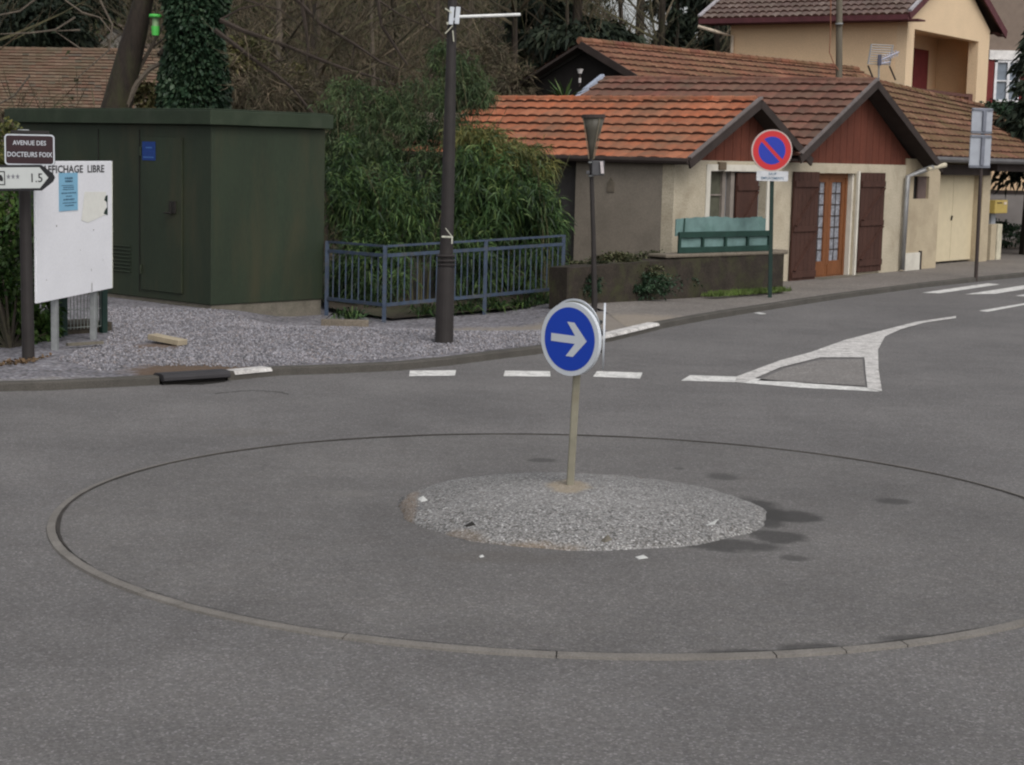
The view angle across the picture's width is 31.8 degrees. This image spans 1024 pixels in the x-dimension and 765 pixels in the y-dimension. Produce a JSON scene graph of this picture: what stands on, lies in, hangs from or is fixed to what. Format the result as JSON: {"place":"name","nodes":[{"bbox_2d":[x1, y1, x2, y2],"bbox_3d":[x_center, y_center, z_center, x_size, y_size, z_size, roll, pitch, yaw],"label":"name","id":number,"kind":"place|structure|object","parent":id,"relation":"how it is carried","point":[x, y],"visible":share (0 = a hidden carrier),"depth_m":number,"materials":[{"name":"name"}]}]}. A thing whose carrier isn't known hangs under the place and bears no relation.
{"place":"outdoors","nodes":[
{"label":"outdoors","id":0,"kind":"place"},
{"bbox_2d":[0,0,607,383],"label":"ground","id":1,"kind":"structure","parent":0,"point":[331,254],"depth_m":69.33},
{"bbox_2d":[0,0,86,49],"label":"bare tree","id":2,"kind":"object","parent":1,"relation":"on","point":[21,31],"visible":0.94,"depth_m":48.19,"materials":[{"name":"brown plant"}]},
{"bbox_2d":[0,0,101,47],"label":"conifer","id":3,"kind":"object","parent":1,"relation":"on","point":[91,42],"visible":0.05,"depth_m":54.95,"materials":[{"name":"green plant"}]},
{"bbox_2d":[0,0,126,47],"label":"evergreen bush","id":4,"kind":"object","parent":1,"relation":"on","point":[59,6],"visible":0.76,"depth_m":52.79,"materials":[{"name":"plant"}]},
{"bbox_2d":[0,46,159,218],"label":"tiled outbuilding","id":5,"kind":"structure","parent":1,"relation":"on","point":[45,68],"depth_m":47.91,"materials":[{"name":"tile"}]},
{"bbox_2d":[0,0,163,107],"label":"leaning tree","id":6,"kind":"object","parent":1,"relation":"on","point":[124,81],"visible":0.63,"depth_m":30.39,"materials":[{"name":"brown plant"}]},
{"bbox_2d":[61,0,162,47],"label":"bare tree","id":7,"kind":"object","parent":1,"relation":"on","point":[107,25],"visible":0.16,"depth_m":57.94,"materials":[{"name":"brown plant"}]},
{"bbox_2d":[98,22,159,48],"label":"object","id":8,"kind":"structure","parent":1,"relation":"on","point":[114,33],"depth_m":61.06,"materials":[{"name":"plant"}]},
{"bbox_2d":[133,78,156,107],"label":"olive bush","id":9,"kind":"object","parent":1,"relation":"on","point":[146,91],"visible":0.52,"depth_m":32.40,"materials":[{"name":"green plant"}]},
{"bbox_2d":[232,0,296,57],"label":"bare tree","id":10,"kind":"object","parent":1,"relation":"on","point":[290,1],"visible":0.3,"depth_m":60.70,"materials":[{"name":"brown plant"}]},
{"bbox_2d":[92,0,445,132],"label":"bare tree","id":11,"kind":"object","parent":1,"relation":"on","point":[232,10],"visible":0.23,"depth_m":38.34,"materials":[{"name":"brown plant"}]},
{"bbox_2d":[73,0,470,129],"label":"bare tree","id":12,"kind":"object","parent":1,"relation":"on","point":[317,14],"visible":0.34,"depth_m":50.47,"materials":[{"name":"brown plant"}]},
{"bbox_2d":[225,30,322,104],"bbox_3d":[-4.802,-6.232,36.036,1.348,1.559,2.431,7,9,35],"label":"olive bush","id":13,"kind":"object","parent":1,"relation":"on","point":[241,43],"visible":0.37,"depth_m":35.42,"materials":[{"name":"green plant"}]},
{"bbox_2d":[225,18,351,132],"bbox_3d":[-4.622,-5.793,34.297,3.294,2.651,4.144,1,7,0],"label":"brushwood","id":14,"kind":"object","parent":1,"relation":"on","point":[289,104],"visible":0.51,"depth_m":33.47,"materials":[{"name":"plant"}]},
{"bbox_2d":[124,0,470,139],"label":"bare tree","id":15,"kind":"object","parent":1,"relation":"on","point":[278,4],"visible":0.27,"depth_m":43.41,"materials":[{"name":"brown plant"}]},
{"bbox_2d":[154,0,504,140],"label":"ivy tree","id":16,"kind":"object","parent":1,"relation":"on","point":[193,71],"visible":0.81,"depth_m":29.78,"materials":[{"name":"green plant"}]},
{"bbox_2d":[149,0,161,35],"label":"bird feeder","id":17,"kind":"object","parent":16,"relation":"hanging from","point":[155,26],"visible":1,"depth_m":29.96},
{"bbox_2d":[227,0,466,259],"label":"bare tree","id":18,"kind":"object","parent":1,"relation":"on","point":[314,30],"visible":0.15,"depth_m":38.89,"materials":[{"name":"brown plant"}]},
{"bbox_2d":[271,0,425,162],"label":"bare tree","id":19,"kind":"object","parent":1,"relation":"on","point":[389,46],"visible":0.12,"depth_m":56.22,"materials":[{"name":"brown plant"}]},
{"bbox_2d":[286,0,492,177],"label":"bare tree","id":20,"kind":"object","parent":1,"relation":"on","point":[372,49],"visible":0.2,"depth_m":45.13,"materials":[{"name":"brown plant"}]},
{"bbox_2d":[267,0,552,139],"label":"bare tree","id":21,"kind":"object","parent":1,"relation":"on","point":[436,12],"visible":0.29,"depth_m":49.37,"materials":[{"name":"brown plant"}]},
{"bbox_2d":[376,0,545,87],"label":"bare tree","id":22,"kind":"object","parent":1,"relation":"on","point":[513,23],"visible":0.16,"depth_m":47.29,"materials":[{"name":"brown plant"}]},
{"bbox_2d":[397,0,560,101],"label":"bare tree","id":23,"kind":"object","parent":1,"relation":"on","point":[470,23],"visible":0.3,"depth_m":56.35,"materials":[{"name":"brown plant"}]},
{"bbox_2d":[444,28,542,106],"bbox_3d":[-0.352,-6.926,40.450,2.335,2.223,4.252,-2,8,-24],"label":"bramble bush","id":24,"kind":"object","parent":1,"relation":"on","point":[507,79],"visible":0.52,"depth_m":39.94,"materials":[{"name":"plant"}]},
{"bbox_2d":[487,0,572,73],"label":"conifer","id":25,"kind":"object","parent":1,"relation":"on","point":[543,12],"visible":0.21,"depth_m":56.86,"materials":[{"name":"green plant"}]},
{"bbox_2d":[474,0,685,63],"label":"bare tree","id":26,"kind":"object","parent":1,"relation":"on","point":[566,19],"visible":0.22,"depth_m":52.67,"materials":[{"name":"brown plant"}]},
{"bbox_2d":[516,0,648,80],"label":"conifer","id":27,"kind":"object","parent":1,"relation":"on","point":[556,38],"visible":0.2,"depth_m":52.31,"materials":[{"name":"green plant"}]},
{"bbox_2d":[572,0,640,29],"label":"bare tree","id":28,"kind":"object","parent":1,"relation":"on","point":[620,11],"visible":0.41,"depth_m":72.62,"materials":[{"name":"brown plant"}]},
{"bbox_2d":[635,0,644,34],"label":"conifer","id":29,"kind":"object","parent":1,"relation":"on","point":[641,15],"depth_m":86.30,"materials":[{"name":"green plant"}]},
{"bbox_2d":[556,0,730,51],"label":"bare tree","id":30,"kind":"object","parent":1,"relation":"on","point":[661,26],"visible":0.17,"depth_m":59.14,"materials":[{"name":"brown plant"}]},
{"bbox_2d":[641,0,704,48],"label":"conifer","id":31,"kind":"object","parent":1,"relation":"on","point":[674,36],"visible":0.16,"depth_m":64.61,"materials":[{"name":"green plant"}]},
{"bbox_2d":[626,0,730,52],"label":"bare tree","id":32,"kind":"object","parent":1,"relation":"on","point":[717,40],"visible":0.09,"depth_m":57.18,"materials":[{"name":"brown plant"}]},
{"bbox_2d":[650,0,728,45],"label":"conifer","id":33,"kind":"object","parent":1,"relation":"on","point":[690,18],"visible":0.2,"depth_m":68.07,"materials":[{"name":"green plant"}]},
{"bbox_2d":[687,0,730,52],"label":"conifer","id":34,"kind":"object","parent":1,"relation":"on","point":[700,4],"visible":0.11,"depth_m":60.33,"materials":[{"name":"green plant"}]},
{"bbox_2d":[829,0,842,77],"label":"utility pole","id":35,"kind":"object","parent":1,"relation":"on","point":[838,24],"visible":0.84,"depth_m":45.17,"materials":[{"name":"metal"}]},
{"bbox_2d":[698,0,1007,103],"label":"house","id":36,"kind":"structure","parent":1,"relation":"on","point":[941,46],"depth_m":51.21,"materials":[{"name":"paint"}]},
{"bbox_2d":[979,98,1019,118],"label":"laurel bush","id":37,"kind":"object","parent":1,"relation":"on","point":[997,107],"visible":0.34,"depth_m":46.00,"materials":[{"name":"green plant"}]},
{"bbox_2d":[986,0,1023,103],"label":"shuttered house","id":38,"kind":"structure","parent":1,"relation":"on","point":[1002,52],"depth_m":59.01,"materials":[{"name":"white"}]},
{"bbox_2d":[986,50,1023,102],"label":"window","id":39,"kind":"structure","parent":38,"relation":"in","point":[1002,59],"depth_m":59.10,"materials":[{"name":"clear glass"}]},
{"bbox_2d":[990,31,1023,254],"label":"conifer","id":40,"kind":"object","parent":1,"relation":"on","point":[1013,124],"visible":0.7,"depth_m":43.18,"materials":[{"name":"green plant"}]},
{"bbox_2d":[990,171,1023,238],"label":"garden wall","id":41,"kind":"structure","parent":1,"relation":"on","point":[1014,208],"depth_m":52.80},
{"bbox_2d":[0,289,628,380],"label":"gravel bed","id":42,"kind":"object","parent":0,"point":[51,367],"visible":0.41,"depth_m":20.22,"materials":[{"name":"gravel"}]},
{"bbox_2d":[0,116,22,242],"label":"young shrub","id":43,"kind":"object","parent":42,"relation":"on","point":[6,130],"visible":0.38,"depth_m":19.94,"materials":[{"name":"green plant"}]},
{"bbox_2d":[0,353,51,365],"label":"leaf litter","id":44,"kind":"object","parent":42,"relation":"on","point":[20,360],"visible":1,"depth_m":17.48,"materials":[{"name":"brown plant"}]},
{"bbox_2d":[0,129,54,359],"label":"sign pole","id":45,"kind":"object","parent":42,"relation":"on","point":[29,155],"visible":0.99,"depth_m":17.44,"materials":[{"name":"metal"}]},
{"bbox_2d":[0,191,68,347],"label":"laurel shrub","id":46,"kind":"object","parent":42,"relation":"on","point":[10,315],"visible":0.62,"depth_m":19.22,"materials":[{"name":"green plant"}]},
{"bbox_2d":[34,161,112,350],"bbox_3d":[-4.626,-1.297,18.969,0.098,2.061,2.193,2,7,7],"label":"notice board","id":47,"kind":"object","parent":42,"relation":"on","point":[73,228],"visible":0.94,"depth_m":18.84,"materials":[{"name":"white paint"}]},
{"bbox_2d":[66,341,103,345],"bbox_3d":[-4.489,-0.410,18.921,0.420,0.030,0.050,-5,10,-43],"label":"edging strip","id":48,"kind":"object","parent":42,"relation":"on","point":[84,343],"visible":1,"depth_m":18.89,"materials":[{"name":"concrete"}]},
{"bbox_2d":[59,289,111,335],"bbox_3d":[-5.001,-0.860,20.376,0.585,0.720,0.833,8,10,41],"label":"fence","id":49,"kind":"object","parent":42,"relation":"on","point":[80,326],"visible":0.27,"depth_m":20.32,"materials":[{"name":"metal"}]},
{"bbox_2d":[148,333,186,345],"bbox_3d":[-3.716,-0.464,19.418,0.442,0.094,0.150,6,8,31],"label":"concrete plank","id":50,"kind":"object","parent":42,"relation":"on","point":[167,339],"visible":1,"depth_m":19.35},
{"bbox_2d":[4,108,332,316],"bbox_3d":[-4.993,-2.464,25.800,4.820,2.835,2.137,8,10,42],"label":"transformer cabin","id":51,"kind":"object","parent":42,"relation":"on","point":[213,208],"visible":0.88,"depth_m":24.29,"materials":[{"name":"green metal"}]},
{"bbox_2d":[139,137,182,293],"bbox_3d":[-4.741,-2.255,24.224,0.906,2.070,0.086,8,10,42],"label":"door","id":52,"kind":"structure","parent":51,"relation":"in","point":[161,267],"depth_m":24.20,"materials":[{"name":"green metal"}]},
{"bbox_2d":[321,319,368,326],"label":"concrete beam","id":53,"kind":"structure","parent":42,"relation":"on","point":[345,322],"depth_m":23.57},
{"bbox_2d":[326,306,378,321],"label":"strap leaf plant","id":54,"kind":"object","parent":42,"relation":"on","point":[348,315],"visible":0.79,"depth_m":23.97,"materials":[{"name":"green plant"}]},
{"bbox_2d":[399,302,458,318],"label":"strap leaf plant","id":55,"kind":"object","parent":42,"relation":"on","point":[425,310],"visible":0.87,"depth_m":25.04,"materials":[{"name":"green plant"}]},
{"bbox_2d":[324,235,565,322],"bbox_3d":[-0.602,-1.452,25.595,3.998,1.226,1.234,-3,9,-32],"label":"railing","id":56,"kind":"object","parent":42,"relation":"on","point":[385,255],"visible":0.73,"depth_m":25.01,"materials":[{"name":"metal"}]},
{"bbox_2d":[435,0,456,343],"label":"lamp post","id":57,"kind":"object","parent":42,"relation":"on","point":[444,322],"visible":0.94,"depth_m":20.03,"materials":[{"name":"metal"}]},
{"bbox_2d":[445,7,520,41],"bbox_3d":[-0.324,-3.926,19.768,0.831,0.377,0.060,1,7,0],"label":"banner bracket","id":58,"kind":"object","parent":57,"relation":"attached to","point":[458,16],"visible":1,"depth_m":19.74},
{"bbox_2d":[454,299,486,314],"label":"strap leaf plant","id":59,"kind":"object","parent":42,"relation":"on","point":[465,307],"visible":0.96,"depth_m":25.73,"materials":[{"name":"green plant"}]},
{"bbox_2d":[581,114,605,311],"bbox_3d":[1.078,-2.288,24.709,0.340,2.763,0.340,1,7,0],"label":"street lamp","id":60,"kind":"object","parent":42,"relation":"on","point":[593,124],"visible":0.98,"depth_m":24.58,"materials":[{"name":"metal"}]},
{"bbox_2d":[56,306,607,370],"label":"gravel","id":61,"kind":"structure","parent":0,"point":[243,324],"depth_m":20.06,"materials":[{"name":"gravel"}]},
{"bbox_2d":[0,0,695,248],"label":"undergrowth","id":62,"kind":"object","parent":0,"point":[345,25],"depth_m":61.56,"materials":[{"name":"plant"}]},
{"bbox_2d":[323,260,540,317],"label":"bamboo bed ground","id":63,"kind":"structure","parent":0,"point":[392,312],"depth_m":26.21,"materials":[{"name":"soil"}]},
{"bbox_2d":[308,71,419,249],"bbox_3d":[-2.371,-3.181,28.372,1.833,3.440,2.268,1,7,0],"label":"feathery bamboo","id":64,"kind":"object","parent":63,"relation":"on","point":[330,149],"visible":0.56,"depth_m":28.44,"materials":[{"name":"green plant"}]},
{"bbox_2d":[321,127,441,309],"bbox_3d":[-1.902,-2.221,26.510,2.191,3.080,2.417,1,7,0],"label":"bamboo","id":65,"kind":"object","parent":63,"relation":"on","point":[355,199],"visible":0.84,"depth_m":26.15,"materials":[{"name":"green plant"}]},
{"bbox_2d":[346,39,508,284],"bbox_3d":[-1.350,-3.405,28.186,2.620,3.981,2.142,1,7,0],"label":"feathery bamboo","id":66,"kind":"object","parent":63,"relation":"on","point":[420,129],"visible":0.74,"depth_m":28.01,"materials":[{"name":"green plant"}]},
{"bbox_2d":[474,297,517,313],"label":"strap leaf plant","id":67,"kind":"object","parent":63,"relation":"on","point":[495,304],"visible":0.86,"depth_m":26.18,"materials":[{"name":"green plant"}]},
{"bbox_2d":[417,126,577,301],"bbox_3d":[-0.295,-2.354,27.474,2.088,3.118,2.966,6,9,35],"label":"bamboo","id":68,"kind":"object","parent":63,"relation":"on","point":[505,209],"visible":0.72,"depth_m":27.04,"materials":[{"name":"green plant"}]},
{"bbox_2d":[435,119,569,293],"bbox_3d":[-0.150,-2.678,27.646,2.089,2.735,1.515,1,7,0],"label":"bamboo","id":69,"kind":"object","parent":63,"relation":"on","point":[472,134],"visible":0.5,"depth_m":27.32,"materials":[{"name":"green plant"}]},
{"bbox_2d":[504,295,543,310],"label":"strap leaf plant","id":70,"kind":"object","parent":63,"relation":"on","point":[516,302],"visible":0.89,"depth_m":26.59,"materials":[{"name":"green plant"}]},
{"bbox_2d":[0,277,1023,764],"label":"road","id":71,"kind":"structure","parent":0,"point":[94,671],"depth_m":8.17,"materials":[{"name":"asphalt"}]},
{"bbox_2d":[409,370,455,375],"bbox_3d":[-0.797,-0.095,18.007,0.465,0.001,0.587,1,7,0],"label":"road marking","id":72,"kind":"object","parent":71,"relation":"on","point":[434,373],"visible":1,"depth_m":18.01,"materials":[{"name":"paint"}]},
{"bbox_2d":[0,272,1023,390],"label":"kerb","id":73,"kind":"structure","parent":71,"relation":"on","point":[75,383],"depth_m":18.61,"materials":[{"name":"concrete"}]},
{"bbox_2d":[153,369,230,384],"bbox_3d":[-2.997,-0.044,16.875,0.697,0.125,0.220,-4,9,-38],"label":"storm drain","id":74,"kind":"object","parent":73,"relation":"in","point":[176,377],"visible":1,"depth_m":16.80,"materials":[{"name":"metal"}]},
{"bbox_2d":[227,366,271,374],"bbox_3d":[-2.538,-0.116,17.337,0.164,0.034,0.466,8,10,41],"label":"kerb marking","id":75,"kind":"object","parent":73,"relation":"on","point":[247,370],"visible":1,"depth_m":17.31,"materials":[{"name":"paint"}]},
{"bbox_2d":[602,322,659,338],"bbox_3d":[1.391,-0.639,22.217,0.184,0.034,2.225,5,8,23],"label":"kerb marking","id":76,"kind":"object","parent":73,"relation":"on","point":[626,330],"visible":0.81,"depth_m":22.32,"materials":[{"name":"paint"}]},
{"bbox_2d":[504,371,550,376],"bbox_3d":[0.152,-0.090,18.158,0.472,0.001,0.513,1,7,0],"label":"road marking","id":77,"kind":"object","parent":71,"relation":"on","point":[529,373],"visible":1,"depth_m":18.15,"materials":[{"name":"paint"}]},
{"bbox_2d":[46,434,1023,660],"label":"roundabout kerb","id":78,"kind":"structure","parent":71,"relation":"on","point":[61,550],"depth_m":8.24,"materials":[{"name":"concrete"}]},
{"bbox_2d":[56,433,1023,651],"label":"kerb joint","id":79,"kind":"object","parent":78,"relation":"attached to","point":[59,518],"visible":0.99,"depth_m":12.69,"materials":[{"name":"concrete"}]},
{"bbox_2d":[58,435,1023,653],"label":"roundabout apron","id":80,"kind":"object","parent":71,"relation":"on","point":[832,551],"visible":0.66,"depth_m":9.87,"materials":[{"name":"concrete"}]},
{"bbox_2d":[397,472,765,550],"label":"roundabout island","id":81,"kind":"structure","parent":80,"relation":"on","point":[585,524],"depth_m":10.58,"materials":[{"name":"gravel"}]},
{"bbox_2d":[541,299,605,484],"bbox_3d":[0.371,0.121,11.118,0.404,1.266,0.490,1,7,0],"label":"direction sign","id":82,"kind":"object","parent":81,"relation":"on","point":[572,333],"visible":0.91,"depth_m":10.99,"materials":[{"name":"metal"}]},
{"bbox_2d":[593,371,641,378],"bbox_3d":[1.075,-0.080,18.257,0.472,0.001,0.512,2,7,7],"label":"road marking","id":83,"kind":"object","parent":71,"relation":"on","point":[618,374],"visible":1,"depth_m":18.25,"materials":[{"name":"paint"}]},
{"bbox_2d":[681,375,879,391],"bbox_3d":[2.696,0.004,17.922,1.943,0.001,0.597,3,8,16],"label":"road marking","id":84,"kind":"object","parent":71,"relation":"on","point":[733,379],"visible":1,"depth_m":17.90,"materials":[{"name":"paint"}]},
{"bbox_2d":[758,359,865,385],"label":"traffic island","id":85,"kind":"structure","parent":71,"relation":"on","point":[843,371],"depth_m":18.82,"materials":[{"name":"asphalt"}]},
{"bbox_2d":[735,316,955,390],"bbox_3d":[4.332,-0.491,22.104,1.514,0.001,9.412,4,8,18],"label":"road marking","id":86,"kind":"object","parent":71,"relation":"on","point":[866,346],"visible":1,"depth_m":20.70,"materials":[{"name":"paint"}]},
{"bbox_2d":[923,283,998,292],"bbox_3d":[8.105,-1.692,32.327,0.271,0.001,3.507,6,9,32],"label":"road marking","id":87,"kind":"object","parent":71,"relation":"on","point":[962,288],"visible":1,"depth_m":32.25,"materials":[{"name":"paint"}]},
{"bbox_2d":[970,285,1023,293],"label":"road marking","id":88,"kind":"object","parent":71,"relation":"on","point":[996,291],"visible":1,"depth_m":31.98,"materials":[{"name":"paint"}]},
{"bbox_2d":[588,0,697,43],"label":"sky","id":89,"kind":"structure","parent":0,"point":[630,13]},
{"bbox_2d":[589,239,1023,326],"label":"pavement","id":90,"kind":"structure","parent":0,"point":[633,313],"depth_m":30.50,"materials":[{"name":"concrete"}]},
{"bbox_2d":[549,249,787,310],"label":"wall","id":91,"kind":"structure","parent":90,"relation":"on","point":[713,271],"depth_m":27.39,"materials":[{"name":"concrete"}]},
{"bbox_2d":[568,249,673,283],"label":"wall ivy","id":92,"kind":"object","parent":91,"relation":"on","point":[616,256],"depth_m":26.86,"materials":[{"name":"green plant"}]},
{"bbox_2d":[581,265,702,300],"bbox_3d":[1.806,-1.484,26.942,2.667,0.613,1.163,-3,8,-30],"label":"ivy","id":93,"kind":"object","parent":91,"relation":"on","point":[645,288],"depth_m":26.74,"materials":[{"name":"green plant"}]},
{"bbox_2d":[675,216,768,252],"bbox_3d":[3.329,-2.327,28.222,2.252,0.558,0.085,-5,10,-43],"label":"bench railing","id":94,"kind":"object","parent":91,"relation":"on","point":[709,234],"visible":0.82,"depth_m":28.16,"materials":[{"name":"metal"}]},
{"bbox_2d":[403,37,1023,280],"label":"cottage","id":95,"kind":"structure","parent":90,"relation":"on","point":[883,177],"depth_m":33.38,"materials":[{"name":"tile"}]},
{"bbox_2d":[546,78,586,95],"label":"yucca","id":96,"kind":"object","parent":95,"relation":"on","point":[555,92],"visible":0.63,"depth_m":34.03,"materials":[{"name":"green plant"}]},
{"bbox_2d":[704,164,769,229],"bbox_3d":[3.763,-2.950,30.450,0.190,1.460,2.210,7,9,36],"label":"window","id":97,"kind":"structure","parent":95,"relation":"in","point":[732,192],"depth_m":30.36,"materials":[{"name":"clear glass"}]},
{"bbox_2d":[815,173,847,276],"bbox_3d":[5.848,-2.908,33.506,0.070,1.970,1.510,7,9,36],"label":"door","id":98,"kind":"structure","parent":95,"relation":"in","point":[832,201],"depth_m":33.68,"materials":[{"name":"orange wood"}]},
{"bbox_2d":[867,44,898,80],"bbox_3d":[7.477,-6.420,36.395,0.668,0.837,0.175,1,7,0],"label":"tv aerial","id":99,"kind":"object","parent":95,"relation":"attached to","point":[879,59],"visible":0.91,"depth_m":36.41,"materials":[{"name":"metal"}]},
{"bbox_2d":[913,176,926,198],"bbox_3d":[8.197,-3.946,36.424,0.070,0.450,0.810,7,9,36],"label":"small window","id":100,"kind":"structure","parent":95,"relation":"in","point":[919,192],"depth_m":36.46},
{"bbox_2d":[936,175,953,261],"bbox_3d":[9.245,-3.542,38.724,0.089,1.880,1.100,7,9,36],"label":"garage door","id":101,"kind":"structure","parent":95,"relation":"in","point":[945,217],"depth_m":38.87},
{"bbox_2d":[949,175,974,260],"bbox_3d":[9.897,-3.642,39.644,0.040,1.880,1.135,7,9,36],"label":"garage door","id":102,"kind":"structure","parent":95,"relation":"in","point":[963,188],"depth_m":39.62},
{"bbox_2d":[701,286,791,296],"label":"grass","id":103,"kind":"structure","parent":90,"relation":"on","point":[739,291],"depth_m":28.09,"materials":[{"name":"plant"}]},
{"bbox_2d":[751,129,791,297],"bbox_3d":[3.981,-2.569,27.934,0.646,2.692,0.087,1,7,-7],"label":"no parking sign","id":104,"kind":"object","parent":90,"relation":"on","point":[771,151],"visible":1,"depth_m":27.79,"materials":[{"name":"blue"}]},
{"bbox_2d":[968,108,992,281],"bbox_3d":[8.798,-3.536,34.040,0.447,3.268,0.118,-1,8,-17],"label":"road sign","id":105,"kind":"object","parent":90,"relation":"on","point":[980,145],"visible":1,"depth_m":33.90,"materials":[{"name":"metal"}]},
{"bbox_2d":[987,213,1002,259],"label":"meter pillar","id":106,"kind":"structure","parent":90,"relation":"on","point":[994,241],"depth_m":41.02,"materials":[{"name":"concrete"}]},
{"bbox_2d":[989,200,1007,213],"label":"letter box","id":107,"kind":"object","parent":106,"relation":"attached to","point":[998,206],"visible":0.84,"depth_m":40.73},
{"bbox_2d":[995,218,1020,248],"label":"hedge","id":108,"kind":"object","parent":90,"relation":"on","point":[1010,227],"visible":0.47,"depth_m":46.63,"materials":[{"name":"green plant"}]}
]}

